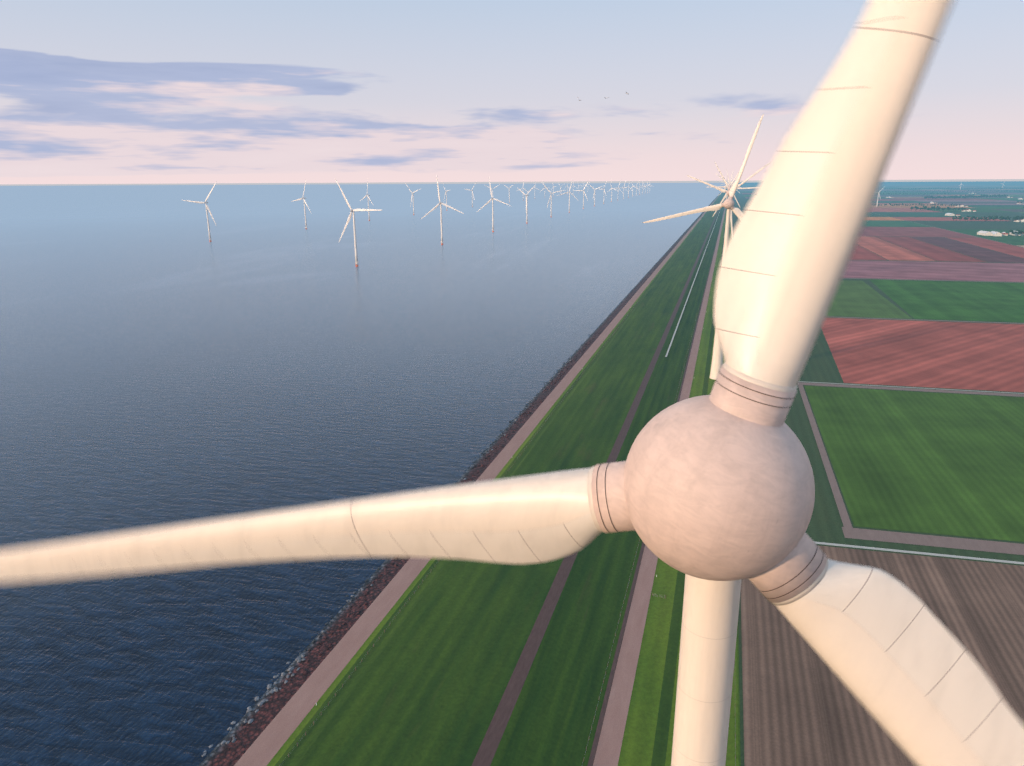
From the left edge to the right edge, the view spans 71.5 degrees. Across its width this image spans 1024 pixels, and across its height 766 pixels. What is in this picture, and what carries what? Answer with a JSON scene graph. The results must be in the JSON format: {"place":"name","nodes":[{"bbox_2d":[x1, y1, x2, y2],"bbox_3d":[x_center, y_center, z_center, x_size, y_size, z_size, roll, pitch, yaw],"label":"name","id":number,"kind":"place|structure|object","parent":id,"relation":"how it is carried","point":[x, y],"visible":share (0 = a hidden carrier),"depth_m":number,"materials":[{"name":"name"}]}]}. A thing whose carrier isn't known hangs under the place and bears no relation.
{"place":"outdoors","nodes":[
{"label":"outdoors","id":0,"kind":"place"},
{"bbox_2d":[0,183,725,765],"bbox_3d":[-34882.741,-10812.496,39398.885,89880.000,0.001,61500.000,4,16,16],"label":"sea water","id":1,"kind":"structure","parent":0,"point":[164,361],"depth_m":551.99,"materials":[{"name":"blue liquid"}]},
{"bbox_2d":[183,183,215,241],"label":"wind turbine","id":2,"kind":"structure","parent":1,"relation":"in","point":[205,202],"depth_m":1842.64,"materials":[{"name":"white metal"}]},
{"bbox_2d":[291,182,309,228],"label":"wind turbine","id":3,"kind":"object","parent":1,"relation":"in","point":[303,198],"depth_m":2337.08,"materials":[{"name":"white metal"}]},
{"bbox_2d":[335,178,380,266],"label":"wind turbine","id":4,"kind":"structure","parent":1,"relation":"in","point":[355,240],"depth_m":1277.30,"materials":[{"name":"white metal"}]},
{"bbox_2d":[360,182,373,220],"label":"wind turbine","id":5,"kind":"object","parent":1,"relation":"in","point":[368,195],"depth_m":2826.96,"materials":[{"name":"white metal"}]},
{"bbox_2d":[405,183,419,214],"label":"wind turbine","id":6,"kind":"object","parent":1,"relation":"in","point":[413,199],"depth_m":3319.70,"materials":[{"name":"white metal"}]},
{"bbox_2d":[421,179,463,244],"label":"wind turbine","id":7,"kind":"structure","parent":1,"relation":"in","point":[437,205],"depth_m":1712.76,"materials":[{"name":"white metal"}]},
{"bbox_2d":[443,185,448,210],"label":"wind turbine","id":8,"kind":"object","parent":1,"relation":"in","point":[446,197],"depth_m":3808.22,"materials":[{"name":"white metal"}]},
{"bbox_2d":[477,179,509,231],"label":"wind turbine","id":9,"kind":"structure","parent":1,"relation":"in","point":[492,198],"depth_m":2152.69,"materials":[{"name":"white metal"}]},
{"bbox_2d":[517,187,531,223],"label":"wind turbine","id":10,"kind":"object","parent":1,"relation":"in","point":[526,206],"depth_m":2599.41,"materials":[{"name":"white metal"}]},
{"bbox_2d":[542,183,563,216],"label":"wind turbine","id":11,"kind":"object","parent":1,"relation":"in","point":[551,198],"depth_m":3025.26,"materials":[{"name":"white metal"}]},
{"bbox_2d":[557,179,578,212],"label":"wind turbine","id":12,"kind":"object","parent":1,"relation":"in","point":[569,192],"depth_m":3461.28,"materials":[{"name":"white metal"}]},
{"bbox_2d":[573,182,587,208],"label":"wind turbine","id":13,"kind":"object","parent":1,"relation":"in","point":[583,194],"depth_m":3904.22,"materials":[{"name":"white metal"}]},
{"bbox_2d":[199,189,740,765],"bbox_3d":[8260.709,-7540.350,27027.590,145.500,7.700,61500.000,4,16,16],"label":"dike","id":14,"kind":"structure","parent":0,"point":[471,663],"depth_m":235.53,"materials":[{"name":"green plant"}]},
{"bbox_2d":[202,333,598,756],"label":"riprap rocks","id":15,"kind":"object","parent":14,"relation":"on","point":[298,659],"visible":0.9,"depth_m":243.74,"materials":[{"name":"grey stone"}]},
{"bbox_2d":[279,219,735,765],"bbox_3d":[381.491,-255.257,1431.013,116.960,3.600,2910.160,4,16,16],"label":"grass tufts","id":16,"kind":"object","parent":14,"relation":"on","point":[620,613],"visible":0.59,"depth_m":234.82,"materials":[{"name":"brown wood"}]},
{"bbox_2d":[0,0,1023,765],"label":"wind turbine","id":17,"kind":"structure","parent":14,"relation":"on","point":[712,496],"depth_m":27.77,"materials":[{"name":"paint"}]},
{"bbox_2d":[0,0,1023,185],"label":"sky","id":18,"kind":"structure","parent":0,"point":[93,92],"materials":[{"name":"blue"}]},
{"bbox_2d":[665,201,723,356],"bbox_3d":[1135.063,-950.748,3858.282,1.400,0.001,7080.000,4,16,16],"label":"crest channel path","id":19,"kind":"structure","parent":0,"point":[686,301],"depth_m":819.03,"materials":[{"name":"concrete"}]},
{"bbox_2d":[731,181,1023,765],"bbox_3d":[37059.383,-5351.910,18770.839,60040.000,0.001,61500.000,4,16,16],"label":"polder ground","id":20,"kind":"structure","parent":0,"point":[825,525],"depth_m":433.68,"materials":[{"name":"green plant"}]},
{"bbox_2d":[642,114,763,379],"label":"wind turbine","id":21,"kind":"structure","parent":20,"relation":"on","point":[717,356],"depth_m":519.60,"materials":[{"name":"paint"}]},
{"bbox_2d":[717,171,739,235],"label":"turbine tower","id":22,"kind":"structure","parent":20,"relation":"on","point":[730,186],"depth_m":1896.90,"materials":[{"name":"metal"}]},
{"bbox_2d":[687,162,770,258],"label":"wind turbine","id":23,"kind":"structure","parent":20,"relation":"on","point":[726,191],"depth_m":976.69,"materials":[{"name":"paint"}]},
{"bbox_2d":[712,161,757,254],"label":"wind turbine","id":24,"kind":"structure","parent":20,"relation":"on","point":[727,185],"depth_m":1433.72,"materials":[{"name":"paint"}]},
{"bbox_2d":[797,213,1023,563],"bbox_3d":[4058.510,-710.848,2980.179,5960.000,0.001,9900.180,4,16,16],"label":"farm tracks","id":25,"kind":"object","parent":20,"relation":"on","point":[849,530],"visible":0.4,"depth_m":309.01,"materials":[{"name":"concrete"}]},
{"bbox_2d":[872,188,1023,235],"bbox_3d":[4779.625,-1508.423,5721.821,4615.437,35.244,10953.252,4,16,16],"label":"windbreak trees","id":26,"kind":"object","parent":20,"relation":"on","point":[972,217],"visible":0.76,"depth_m":4055.24,"materials":[{"name":"green plant"}]},
{"bbox_2d":[738,183,1023,765],"bbox_3d":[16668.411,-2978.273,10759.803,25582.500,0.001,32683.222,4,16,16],"label":"farm fields","id":27,"kind":"structure","parent":0,"point":[938,463],"depth_m":406.44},
{"bbox_2d":[886,193,1023,235],"bbox_3d":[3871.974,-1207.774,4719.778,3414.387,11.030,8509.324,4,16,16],"label":"buildings","id":28,"kind":"structure","parent":27,"relation":"on","point":[988,233],"depth_m":1979.86,"materials":[{"name":"tile"}]}
]}

